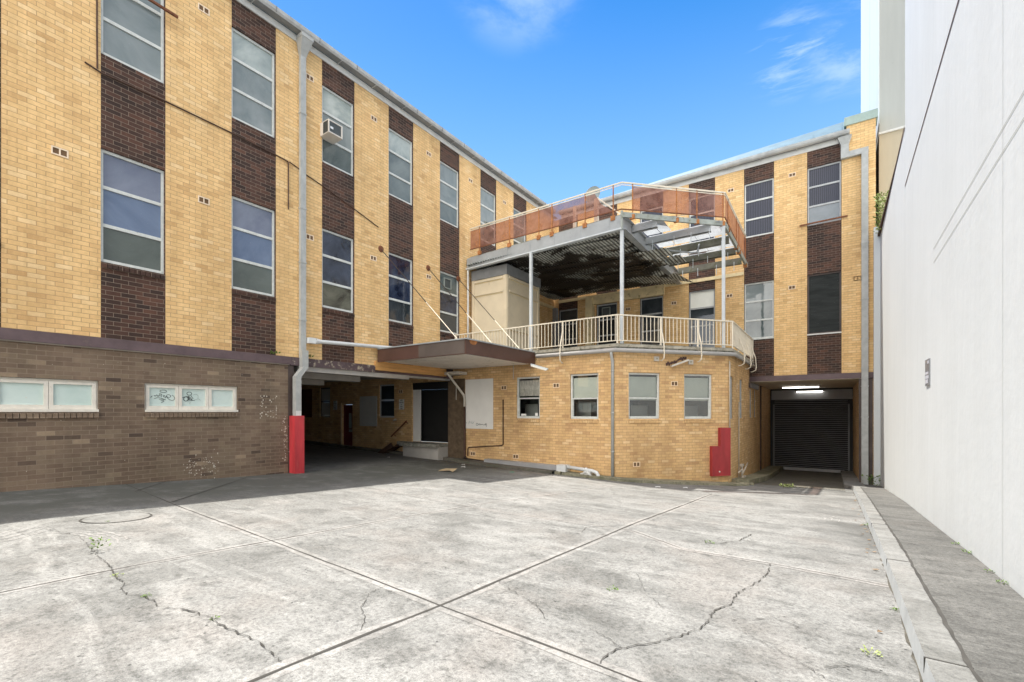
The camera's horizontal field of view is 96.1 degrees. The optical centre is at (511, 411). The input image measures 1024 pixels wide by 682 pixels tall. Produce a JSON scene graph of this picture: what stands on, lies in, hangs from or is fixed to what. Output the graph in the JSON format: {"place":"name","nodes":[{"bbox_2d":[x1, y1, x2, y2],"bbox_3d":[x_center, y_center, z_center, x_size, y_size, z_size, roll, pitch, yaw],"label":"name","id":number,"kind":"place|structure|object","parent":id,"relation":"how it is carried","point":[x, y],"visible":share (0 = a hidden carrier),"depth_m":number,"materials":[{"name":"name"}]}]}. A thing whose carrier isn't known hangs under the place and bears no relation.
{"place":"outdoors","nodes":[
{"label":"outdoors","id":0,"kind":"place"},
{"bbox_2d":[304,443,438,470],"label":"undercroft floor","id":1,"kind":"structure","parent":0,"point":[319,457],"depth_m":16.64,"materials":[{"name":"grey concrete"}]},
{"bbox_2d":[378,443,401,452],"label":"dock steps","id":2,"kind":"structure","parent":1,"relation":"on","point":[389,446],"depth_m":18.76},
{"bbox_2d":[0,417,919,681],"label":"ground","id":3,"kind":"structure","parent":0,"point":[281,604],"depth_m":3.92,"materials":[{"name":"concrete"}]},
{"bbox_2d":[3,525,49,538],"bbox_3d":[-5.531,1.367,5.080,0.126,0.017,1.060,0,0,-2],"label":"tyre mark","id":4,"kind":"object","parent":3,"relation":"on","point":[24,533],"visible":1,"depth_m":5.14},
{"bbox_2d":[2,526,57,541],"bbox_3d":[-5.399,1.368,5.054,0.129,0.018,1.132,0,0,-3],"label":"tyre mark","id":5,"kind":"object","parent":3,"relation":"on","point":[27,535],"visible":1,"depth_m":5.06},
{"bbox_2d":[64,533,97,544],"bbox_3d":[-4.737,1.376,5.055,1.074,0.005,0.132,0,0,27],"label":"tyre mark","id":6,"kind":"object","parent":3,"relation":"on","point":[83,535],"visible":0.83,"depth_m":5.13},
{"bbox_2d":[66,531,108,543],"bbox_3d":[-4.673,1.378,5.098,1.136,0.007,0.129,0,0,27],"label":"tyre mark","id":7,"kind":"object","parent":3,"relation":"on","point":[92,535],"visible":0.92,"depth_m":5.14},
{"bbox_2d":[74,530,119,543],"bbox_3d":[-4.601,1.381,5.147,1.200,0.009,0.132,0,0,27],"label":"tyre mark","id":8,"kind":"object","parent":3,"relation":"on","point":[117,539],"visible":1,"depth_m":5.20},
{"bbox_2d":[89,536,110,548],"bbox_3d":[-4.079,1.305,4.564,0.205,0.146,0.172,0,0,35],"label":"weed","id":9,"kind":"object","parent":3,"relation":"on","point":[91,538],"visible":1,"depth_m":4.55,"materials":[{"name":"plant"}]},
{"bbox_2d":[82,529,131,543],"bbox_3d":[-4.533,1.384,5.190,1.260,0.012,0.143,0,0,27],"label":"tyre mark","id":10,"kind":"object","parent":3,"relation":"on","point":[113,533],"visible":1,"depth_m":5.25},
{"bbox_2d":[79,512,151,522],"bbox_3d":[-5.234,1.399,6.101,0.744,0.036,0.744,0,0,35],"label":"access cover","id":11,"kind":"object","parent":3,"relation":"on","point":[115,517],"visible":1,"depth_m":6.08,"materials":[{"name":"stone"}]},
{"bbox_2d":[98,556,280,660],"bbox_3d":[-2.635,1.368,3.391,3.240,0.004,0.195,0,0,34],"label":"paving crack","id":12,"kind":"object","parent":3,"relation":"on","point":[237,632],"visible":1,"depth_m":3.14,"materials":[{"name":"concrete"}]},
{"bbox_2d":[172,476,249,501],"bbox_3d":[-5.932,1.508,9.334,0.037,0.127,4.003,0,0,-14],"label":"paving joint","id":13,"kind":"object","parent":3,"relation":"on","point":[207,490],"visible":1,"depth_m":8.72,"materials":[{"name":"concrete"}]},
{"bbox_2d":[0,0,554,491],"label":"brick building","id":14,"kind":"structure","parent":3,"relation":"on","point":[172,280],"depth_m":10.45,"materials":[{"name":"brick"}]},
{"bbox_2d":[0,377,98,411],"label":"strip window","id":15,"kind":"structure","parent":14,"relation":"in","point":[43,395],"depth_m":8.42,"materials":[{"name":"white glass"}]},
{"bbox_2d":[101,0,163,83],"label":"window","id":16,"kind":"structure","parent":14,"relation":"in","point":[132,31],"depth_m":9.52,"materials":[{"name":"paint"}]},
{"bbox_2d":[101,149,164,279],"bbox_3d":[-7.780,-4.006,9.464,0.158,2.341,1.055,0,0,35],"label":"window","id":17,"kind":"structure","parent":14,"relation":"in","point":[132,192],"depth_m":9.47,"materials":[{"name":"paint"}]},
{"bbox_2d":[148,0,177,18],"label":"rusty bar","id":18,"kind":"object","parent":14,"relation":"attached to","point":[164,8],"visible":1,"depth_m":9.77,"materials":[{"name":"metal"}]},
{"bbox_2d":[145,383,237,411],"bbox_3d":[-7.165,-0.303,10.364,0.140,0.606,1.827,0,0,35],"label":"strip window","id":19,"kind":"structure","parent":14,"relation":"in","point":[213,398],"depth_m":10.31,"materials":[{"name":"white glass"}]},
{"bbox_2d":[84,0,378,227],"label":"conduit","id":20,"kind":"object","parent":14,"relation":"attached to","point":[194,114],"visible":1,"depth_m":10.07,"materials":[{"name":"metal"}]},
{"bbox_2d":[232,27,273,137],"bbox_3d":[-6.445,-8.125,11.447,0.085,2.182,1.047,0,0,35],"label":"window","id":21,"kind":"structure","parent":14,"relation":"in","point":[252,64],"depth_m":11.45,"materials":[{"name":"paint"}]},
{"bbox_2d":[232,196,275,301],"bbox_3d":[-6.415,-4.006,11.426,0.158,2.341,1.055,0,0,35],"label":"window","id":22,"kind":"structure","parent":14,"relation":"in","point":[252,224],"depth_m":11.45,"materials":[{"name":"paint"}]},
{"bbox_2d":[320,118,342,143],"bbox_3d":[-5.094,-7.880,12.946,0.452,0.360,0.440,0,0,35],"label":"air conditioner","id":23,"kind":"object","parent":14,"relation":"attached to","point":[331,131],"visible":1,"depth_m":12.83,"materials":[{"name":"beige metal"}]},
{"bbox_2d":[322,85,352,175],"bbox_3d":[-5.092,-8.125,13.393,0.085,2.182,1.047,0,0,35],"label":"window","id":24,"kind":"structure","parent":14,"relation":"in","point":[339,155],"depth_m":13.47,"materials":[{"name":"paint"}]},
{"bbox_2d":[322,228,354,316],"bbox_3d":[-5.063,-4.006,13.373,0.156,2.341,1.055,0,0,35],"label":"window","id":25,"kind":"structure","parent":14,"relation":"in","point":[337,250],"depth_m":13.39,"materials":[{"name":"paint"}]},
{"bbox_2d":[306,337,391,347],"bbox_3d":[-4.414,-2.003,14.004,0.170,0.298,3.852,0,0,35],"label":"drain pipe","id":26,"kind":"object","parent":14,"relation":"attached to","point":[309,340],"visible":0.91,"depth_m":13.19,"materials":[{"name":"white plastic"}]},
{"bbox_2d":[389,128,411,204],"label":"window","id":27,"kind":"structure","parent":14,"relation":"in","point":[400,148],"depth_m":15.37,"materials":[{"name":"glass"}]},
{"bbox_2d":[389,253,413,328],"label":"window","id":28,"kind":"structure","parent":14,"relation":"in","point":[400,290],"depth_m":15.37,"materials":[{"name":"paint"}]},
{"bbox_2d":[443,277,450,289],"bbox_3d":[-2.413,-4.790,17.197,0.060,0.380,0.380,0,0,35],"label":"exhaust fan","id":29,"kind":"object","parent":14,"relation":"attached to","point":[446,283],"visible":0.96,"depth_m":17.16},
{"bbox_2d":[440,161,457,227],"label":"window","id":30,"kind":"structure","parent":14,"relation":"in","point":[448,176],"depth_m":17.30,"materials":[{"name":"glass"}]},
{"bbox_2d":[440,271,458,337],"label":"window","id":31,"kind":"structure","parent":14,"relation":"in","point":[448,306],"depth_m":17.30,"materials":[{"name":"paint"}]},
{"bbox_2d":[377,246,534,368],"bbox_3d":[-1.609,-3.419,15.005,3.742,3.717,4.020,0,0,35],"label":"canopy","id":32,"kind":"object","parent":14,"relation":"attached to","point":[461,353],"visible":1,"depth_m":13.80,"materials":[{"name":"brown metal"}]},
{"bbox_2d":[481,187,494,245],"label":"window","id":33,"kind":"structure","parent":14,"relation":"in","point":[487,199],"depth_m":19.25,"materials":[{"name":"paint"}]},
{"bbox_2d":[513,208,524,244],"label":"window","id":34,"kind":"structure","parent":14,"relation":"in","point":[518,240],"depth_m":21.13,"materials":[{"name":"paint"}]},
{"bbox_2d":[0,484,615,592],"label":"paving joint","id":35,"kind":"object","parent":3,"relation":"on","point":[232,547],"visible":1,"depth_m":4.67,"materials":[{"name":"concrete"}]},
{"bbox_2d":[0,484,619,594],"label":"joint margin","id":36,"kind":"object","parent":3,"relation":"on","point":[167,559],"visible":1,"depth_m":4.77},
{"bbox_2d":[126,484,641,681],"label":"paving joint","id":37,"kind":"object","parent":3,"relation":"on","point":[432,602],"visible":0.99,"depth_m":3.31,"materials":[{"name":"grey concrete"}]},
{"bbox_2d":[178,507,655,681],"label":"joint margin","id":38,"kind":"object","parent":3,"relation":"on","point":[581,662],"visible":1,"depth_m":3.23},
{"bbox_2d":[304,440,555,473],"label":"wall kerb","id":39,"kind":"structure","parent":3,"relation":"on","point":[483,463],"depth_m":16.52,"materials":[{"name":"grey concrete"}]},
{"bbox_2d":[439,468,456,471],"bbox_3d":[-1.926,1.709,13.621,0.558,0.070,0.310,0,0,21],"label":"flattened carton","id":40,"kind":"object","parent":3,"relation":"on","point":[450,469],"visible":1,"depth_m":13.62,"materials":[{"name":"cardboard"}]},
{"bbox_2d":[234,494,713,681],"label":"joint margin","id":41,"kind":"object","parent":3,"relation":"on","point":[289,669],"visible":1,"depth_m":3.18,"materials":[{"name":"grey concrete"}]},
{"bbox_2d":[247,494,710,681],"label":"paving joint","id":42,"kind":"object","parent":3,"relation":"on","point":[325,650],"visible":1,"depth_m":3.17,"materials":[{"name":"grey concrete"}]},
{"bbox_2d":[85,444,882,631],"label":"leaf litter","id":43,"kind":"object","parent":3,"relation":"on","point":[767,484],"visible":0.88,"depth_m":12.45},
{"bbox_2d":[484,458,555,472],"bbox_3d":[0.288,1.877,15.449,2.930,0.445,0.275,0,0,35],"label":"cable trunking","id":44,"kind":"object","parent":3,"relation":"on","point":[530,464],"visible":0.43,"depth_m":15.28,"materials":[{"name":"metal"}]},
{"bbox_2d":[301,343,769,482],"bbox_3d":[0.445,0.685,19.197,26.829,5.430,11.482,0,0,0],"label":"annex","id":45,"kind":"object","parent":3,"relation":"on","point":[624,410],"visible":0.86,"depth_m":15.16,"materials":[{"name":"brick"}]},
{"bbox_2d":[321,387,329,416],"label":"window","id":46,"kind":"structure","parent":45,"relation":"in","point":[325,392],"depth_m":22.19,"materials":[{"name":"glass"}]},
{"bbox_2d":[333,401,336,409],"bbox_3d":[-8.295,-0.310,21.594,0.280,0.420,0.014,0,0,35],"label":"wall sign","id":47,"kind":"object","parent":45,"relation":"attached to","point":[334,405],"visible":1,"depth_m":21.59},
{"bbox_2d":[344,405,351,445],"bbox_3d":[-7.493,0.645,21.163,0.750,1.950,0.048,0,0,35],"label":"door","id":48,"kind":"structure","parent":45,"relation":"in","point":[347,408],"depth_m":21.16,"materials":[{"name":"wood"}]},
{"bbox_2d":[380,384,393,417],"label":"window","id":49,"kind":"structure","parent":45,"relation":"in","point":[386,391],"depth_m":19.63,"materials":[{"name":"black glass"}]},
{"bbox_2d":[391,420,407,436],"bbox_3d":[-4.628,0.695,18.968,0.973,0.716,0.156,0,0,35],"label":"handrail","id":50,"kind":"object","parent":45,"relation":"attached to","point":[399,428],"visible":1,"depth_m":18.88,"materials":[{"name":"metal"}]},
{"bbox_2d":[399,399,403,409],"bbox_3d":[-4.560,-0.310,18.996,0.300,0.420,0.014,0,0,35],"label":"wall sign","id":51,"kind":"object","parent":45,"relation":"attached to","point":[401,404],"visible":1,"depth_m":18.99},
{"bbox_2d":[413,381,447,441],"bbox_3d":[-3.083,0.015,18.314,2.005,2.370,0.450,0,0,35],"label":"dock door","id":52,"kind":"structure","parent":45,"relation":"in","point":[430,405],"depth_m":18.52,"materials":[{"name":"black metal"}]},
{"bbox_2d":[445,371,483,460],"bbox_3d":[-1.802,0.185,16.627,1.853,3.290,0.707,0,0,35],"label":"canopy drain","id":53,"kind":"object","parent":45,"relation":"attached to","point":[450,374],"visible":0.89,"depth_m":16.88,"materials":[{"name":"metal"}]},
{"bbox_2d":[467,270,468,337],"bbox_3d":[-1.714,-3.725,17.904,0.065,3.550,0.065,0,0,12],"label":"pipe","id":54,"kind":"object","parent":45,"relation":"on","point":[468,302],"visible":0.65,"depth_m":17.88,"materials":[{"name":"white plastic"}]},
{"bbox_2d":[467,400,503,455],"bbox_3d":[-0.968,0.595,16.472,1.640,2.050,0.040,0,0,35],"label":"conduit","id":55,"kind":"object","parent":45,"relation":"attached to","point":[502,428],"visible":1,"depth_m":16.01,"materials":[{"name":"metal"}]},
{"bbox_2d":[472,274,538,350],"bbox_3d":[-0.222,-3.585,18.578,1.720,3.110,2.350,0,0,35],"label":"plant room","id":56,"kind":"object","parent":45,"relation":"on","point":[503,300],"visible":0.76,"depth_m":17.73,"materials":[{"name":"beige paint"}]},
{"bbox_2d":[517,376,539,417],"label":"window","id":57,"kind":"structure","parent":45,"relation":"in","point":[528,388],"depth_m":15.76,"materials":[{"name":"paint"}]},
{"bbox_2d":[455,314,617,363],"bbox_3d":[0.448,-2.221,15.373,6.420,1.357,0.232,0,0,35],"label":"balcony railing","id":58,"kind":"object","parent":45,"relation":"on","point":[591,318],"visible":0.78,"depth_m":14.65,"materials":[{"name":"beige metal"}]},
{"bbox_2d":[531,364,547,370],"bbox_3d":[0.877,-1.435,14.767,0.574,0.248,0.143,0,0,17],"label":"bulkhead lamp","id":59,"kind":"object","parent":45,"relation":"attached to","point":[539,367],"visible":1,"depth_m":14.71,"materials":[{"name":"plastic"}]},
{"bbox_2d":[466,210,747,350],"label":"roof deck","id":60,"kind":"structure","parent":45,"relation":"on","point":[621,251],"depth_m":16.69,"materials":[{"name":"grey metal"}]},
{"bbox_2d":[470,182,621,254],"bbox_3d":[0.846,-6.502,15.930,6.310,1.232,0.079,0,0,38],"label":"screen","id":61,"kind":"object","parent":60,"relation":"attached to","point":[551,217],"visible":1,"depth_m":15.79,"materials":[{"name":"orange plastic"}]},
{"bbox_2d":[573,197,620,227],"bbox_3d":[2.792,-6.472,15.089,1.806,1.085,0.181,0,0,42],"label":"post frame","id":62,"kind":"object","parent":60,"relation":"on","point":[595,220],"visible":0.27,"depth_m":15.09,"materials":[{"name":"metal"}]},
{"bbox_2d":[622,181,724,226],"bbox_3d":[5.057,-6.440,14.307,3.486,1.116,0.149,0,0,-11],"label":"screen","id":63,"kind":"object","parent":60,"relation":"attached to","point":[681,202],"visible":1,"depth_m":14.32,"materials":[{"name":"orange plastic"}]},
{"bbox_2d":[724,192,746,267],"bbox_3d":[8.022,-6.351,16.456,0.140,1.274,4.421,0,0,35],"label":"screen","id":64,"kind":"object","parent":60,"relation":"attached to","point":[739,237],"visible":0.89,"depth_m":16.43,"materials":[{"name":"orange metal"}]},
{"bbox_2d":[629,373,658,418],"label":"window","id":65,"kind":"structure","parent":45,"relation":"in","point":[643,387],"depth_m":14.15,"materials":[{"name":"paint"}]},
{"bbox_2d":[618,314,732,361],"bbox_3d":[5.105,-2.221,14.054,4.057,1.357,0.241,0,0,-15],"label":"balcony railing","id":66,"kind":"object","parent":45,"relation":"on","point":[673,318],"visible":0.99,"depth_m":14.09,"materials":[{"name":"beige metal"}]},
{"bbox_2d":[666,357,688,366],"bbox_3d":[5.101,-1.545,14.132,0.719,0.337,0.211,0,0,-15],"label":"wall lamp","id":67,"kind":"object","parent":45,"relation":"attached to","point":[674,361],"visible":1,"depth_m":14.15,"materials":[{"name":"plastic"}]},
{"bbox_2d":[684,374,710,418],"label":"window","id":68,"kind":"structure","parent":45,"relation":"in","point":[695,389],"depth_m":14.62,"materials":[{"name":"paint"}]},
{"bbox_2d":[710,428,730,475],"bbox_3d":[6.592,1.260,14.568,0.685,1.520,0.128,0,0,-15],"label":"pipe casing","id":69,"kind":"object","parent":45,"relation":"attached to","point":[720,459],"visible":1,"depth_m":14.52,"materials":[{"name":"red paint"}]},
{"bbox_2d":[729,361,729,427],"bbox_3d":[6.949,-0.537,14.693,0.032,2.175,0.054,0,0,9],"label":"conduit","id":70,"kind":"object","parent":45,"relation":"attached to","point":[729,394],"visible":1,"depth_m":14.67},
{"bbox_2d":[738,402,739,476],"bbox_3d":[8.094,0.987,16.347,0.036,2.727,0.598,0,0,33],"label":"pipe","id":71,"kind":"object","parent":45,"relation":"attached to","point":[738,439],"visible":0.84,"depth_m":16.11,"materials":[{"name":"metal"}]},
{"bbox_2d":[740,380,741,417],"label":"window","id":72,"kind":"structure","parent":45,"relation":"in","point":[740,380],"depth_m":17.13,"materials":[{"name":"glass"}]},
{"bbox_2d":[738,462,747,476],"bbox_3d":[8.351,2.135,16.596,0.120,0.570,1.907,0,0,35],"label":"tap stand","id":73,"kind":"object","parent":45,"relation":"attached to","point":[742,471],"visible":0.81,"depth_m":16.31,"materials":[{"name":"metal"}]},
{"bbox_2d":[733,321,756,371],"bbox_3d":[8.405,-2.221,16.476,0.230,1.357,4.590,0,0,35],"label":"balcony railing","id":74,"kind":"object","parent":45,"relation":"on","point":[743,341],"visible":1,"depth_m":16.38,"materials":[{"name":"beige metal"}]},
{"bbox_2d":[556,464,599,475],"bbox_3d":[2.070,1.842,14.182,1.442,0.364,0.310,0,0,35],"label":"floor pipe","id":75,"kind":"object","parent":3,"relation":"on","point":[566,468],"visible":0.92,"depth_m":14.20,"materials":[{"name":"white plastic"}]},
{"bbox_2d":[277,474,888,585],"bbox_3d":[-1.149,1.580,8.108,12.052,0.039,0.496,0,0,39],"label":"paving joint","id":76,"kind":"object","parent":3,"relation":"on","point":[643,534],"visible":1,"depth_m":5.67,"materials":[{"name":"concrete"}]},
{"bbox_2d":[384,490,888,587],"bbox_3d":[0.500,1.583,6.886,7.973,0.044,0.570,0,0,42],"label":"joint margin","id":77,"kind":"object","parent":3,"relation":"on","point":[764,562],"visible":1,"depth_m":5.22,"materials":[{"name":"grey concrete"}]},
{"bbox_2d":[562,471,749,485],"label":"footing kerb","id":78,"kind":"structure","parent":3,"relation":"on","point":[646,480],"depth_m":13.79,"materials":[{"name":"grey concrete"}]},
{"bbox_2d":[600,564,770,662],"bbox_3d":[1.635,1.489,3.599,3.024,0.145,0.220,0,0,-44],"label":"paving crack","id":79,"kind":"object","parent":3,"relation":"on","point":[691,630],"visible":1,"depth_m":3.06,"materials":[{"name":"concrete"}]},
{"bbox_2d":[539,108,877,484],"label":"brick building","id":80,"kind":"structure","parent":3,"relation":"on","point":[799,305],"depth_m":18.16,"materials":[{"name":"brick"}]},
{"bbox_2d":[560,308,577,347],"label":"window","id":81,"kind":"structure","parent":80,"relation":"in","point":[570,314],"depth_m":23.32,"materials":[{"name":"black glass"}]},
{"bbox_2d":[586,186,599,201],"bbox_3d":[3.962,-10.669,22.685,0.577,0.942,0.611,0,0,-12],"label":"satellite dish","id":82,"kind":"object","parent":80,"relation":"on","point":[592,188],"visible":0.23,"depth_m":22.72,"materials":[{"name":"grey metal"}]},
{"bbox_2d":[602,307,609,315],"bbox_3d":[4.537,-4.830,22.181,0.420,0.420,0.060,0,0,35],"label":"exhaust fan","id":83,"kind":"object","parent":80,"relation":"attached to","point":[605,310],"visible":0.78,"depth_m":22.17},
{"bbox_2d":[597,303,616,344],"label":"window","id":84,"kind":"structure","parent":80,"relation":"in","point":[613,306],"depth_m":22.20,"materials":[{"name":"black glass"}]},
{"bbox_2d":[641,296,662,344],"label":"window","id":85,"kind":"structure","parent":80,"relation":"in","point":[653,306],"depth_m":20.96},
{"bbox_2d":[641,209,662,248],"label":"window","id":86,"kind":"structure","parent":80,"relation":"in","point":[654,213],"depth_m":20.91,"materials":[{"name":"paint"}]},
{"bbox_2d":[689,289,714,346],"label":"window","id":87,"kind":"structure","parent":80,"relation":"in","point":[701,303],"depth_m":19.71,"materials":[{"name":"white glass"}]},
{"bbox_2d":[689,209,714,242],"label":"window","id":88,"kind":"structure","parent":80,"relation":"in","point":[690,216],"depth_m":19.71,"materials":[{"name":"paint"}]},
{"bbox_2d":[745,280,773,339],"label":"window","id":89,"kind":"structure","parent":80,"relation":"in","point":[759,297],"depth_m":18.45,"materials":[{"name":"paint"}]},
{"bbox_2d":[745,178,773,237],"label":"window","id":90,"kind":"structure","parent":80,"relation":"in","point":[759,196],"depth_m":18.47,"materials":[{"name":"paint"}]},
{"bbox_2d":[782,385,819,387],"bbox_3d":[13.183,-1.143,21.039,1.460,0.094,0.102,0,0,35],"label":"tube lamp","id":91,"kind":"object","parent":80,"relation":"attached to","point":[814,386],"visible":1,"depth_m":20.96,"materials":[{"name":"white"}]},
{"bbox_2d":[796,390,823,391],"bbox_3d":[15.094,-1.053,23.340,1.170,0.094,0.102,0,0,35],"label":"tube lamp","id":92,"kind":"object","parent":80,"relation":"attached to","point":[809,390],"visible":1,"depth_m":23.29,"materials":[{"name":"white"}]},
{"bbox_2d":[773,399,849,472],"bbox_3d":[15.204,1.195,23.489,3.280,3.650,0.070,0,0,35],"label":"roller door","id":93,"kind":"structure","parent":80,"relation":"in","point":[811,435],"depth_m":23.44,"materials":[{"name":"black metal"}]},
{"bbox_2d":[800,215,847,226],"bbox_3d":[11.584,-7.115,17.146,1.481,0.080,0.040,0,0,35],"label":"rusty bar","id":94,"kind":"object","parent":80,"relation":"attached to","point":[824,220],"visible":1,"depth_m":17.11,"materials":[{"name":"metal"}]},
{"bbox_2d":[807,271,841,335],"bbox_3d":[11.670,-4.048,17.213,1.065,2.296,0.150,0,0,35],"label":"window","id":95,"kind":"structure","parent":80,"relation":"in","point":[824,289],"depth_m":17.24,"materials":[{"name":"black glass"}]},
{"bbox_2d":[808,161,840,225],"bbox_3d":[11.689,-8.145,17.240,1.037,2.182,0.085,0,0,35],"label":"window","id":96,"kind":"structure","parent":80,"relation":"in","point":[824,181],"depth_m":17.24,"materials":[{"name":"glass"}]},
{"bbox_2d":[732,465,782,483],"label":"kerb side","id":97,"kind":"structure","parent":3,"relation":"on","point":[767,473],"depth_m":18.38,"materials":[{"name":"grey concrete"}]},
{"bbox_2d":[779,483,795,487],"bbox_3d":[8.754,2.328,14.619,0.480,0.147,0.469,0,0,35],"label":"weed","id":98,"kind":"object","parent":3,"relation":"on","point":[781,485],"visible":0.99,"depth_m":14.66,"materials":[{"name":"plant"}]},
{"bbox_2d":[841,470,866,489],"bbox_3d":[13.670,2.718,18.569,0.560,0.691,9.700,0,0,35],"label":"kerb return","id":99,"kind":"object","parent":3,"relation":"on","point":[850,480],"visible":0.78,"depth_m":17.15,"materials":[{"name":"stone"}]},
{"bbox_2d":[861,644,882,656],"bbox_3d":[2.187,1.460,2.799,0.115,0.037,0.104,0,0,35],"label":"weed","id":100,"kind":"object","parent":3,"relation":"on","point":[865,648],"visible":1,"depth_m":2.81,"materials":[{"name":"plant"}]},
{"bbox_2d":[861,0,904,226],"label":"tower block","id":101,"kind":"structure","parent":3,"relation":"on","point":[883,56],"depth_m":16.52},
{"bbox_2d":[854,493,922,681],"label":"gutter dirt","id":102,"kind":"structure","parent":3,"relation":"on","point":[912,655],"depth_m":3.11,"materials":[{"name":"soil"}]},
{"bbox_2d":[853,487,977,681],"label":"kerb","id":103,"kind":"structure","parent":3,"relation":"on","point":[928,634],"depth_m":3.17,"materials":[{"name":"stone"}]},
{"bbox_2d":[862,489,982,681],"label":"kerb joint","id":104,"kind":"object","parent":103,"relation":"on","point":[965,658],"visible":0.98,"depth_m":3.17,"materials":[{"name":"grey concrete"}]},
{"bbox_2d":[924,656,973,668],"bbox_3d":[2.331,1.414,2.460,0.196,0.152,0.012,0,0,35],"label":"kerb gap","id":105,"kind":"object","parent":103,"relation":"attached to","point":[943,661],"visible":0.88,"depth_m":2.47,"materials":[{"name":"concrete"}]},
{"bbox_2d":[269,0,860,399],"label":"sky","id":106,"kind":"structure","parent":0,"point":[566,98],"materials":[{"name":"blue"}]},
{"bbox_2d":[755,469,844,489],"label":"driveway","id":107,"kind":"structure","parent":0,"point":[814,479],"depth_m":18.82,"materials":[{"name":"grey concrete"}]},
{"bbox_2d":[811,488,845,491],"bbox_3d":[9.877,2.434,14.386,0.890,0.024,0.180,0,0,35],"label":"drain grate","id":108,"kind":"object","parent":107,"relation":"on","point":[828,489],"visible":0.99,"depth_m":14.38,"materials":[{"name":"metal"}]},
{"bbox_2d":[861,484,1023,681],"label":"pavement","id":109,"kind":"structure","parent":0,"point":[982,609],"depth_m":3.60,"materials":[{"name":"concrete"}]},
{"bbox_2d":[861,474,880,484],"bbox_3d":[12.644,2.381,16.190,0.586,0.375,0.521,0,0,-1],"label":"weed","id":110,"kind":"object","parent":109,"relation":"on","point":[871,478],"visible":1,"depth_m":16.12,"materials":[{"name":"plant"}]},
{"bbox_2d":[874,0,1023,597],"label":"white building","id":111,"kind":"structure","parent":109,"relation":"on","point":[949,303],"depth_m":5.48,"materials":[{"name":"white concrete"}]},
{"bbox_2d":[872,190,888,231],"bbox_3d":[12.617,-6.713,15.460,0.828,1.428,0.829,0,0,35],"label":"bush","id":112,"kind":"object","parent":111,"relation":"on","point":[879,208],"visible":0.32,"depth_m":15.51,"materials":[{"name":"plant"}]},
{"bbox_2d":[925,358,929,385],"bbox_3d":[6.634,-0.630,7.348,0.015,0.420,0.400,0,0,35],"label":"wall plaque","id":113,"kind":"object","parent":111,"relation":"attached to","point":[927,372],"depth_m":7.31,"materials":[{"name":"metal"}]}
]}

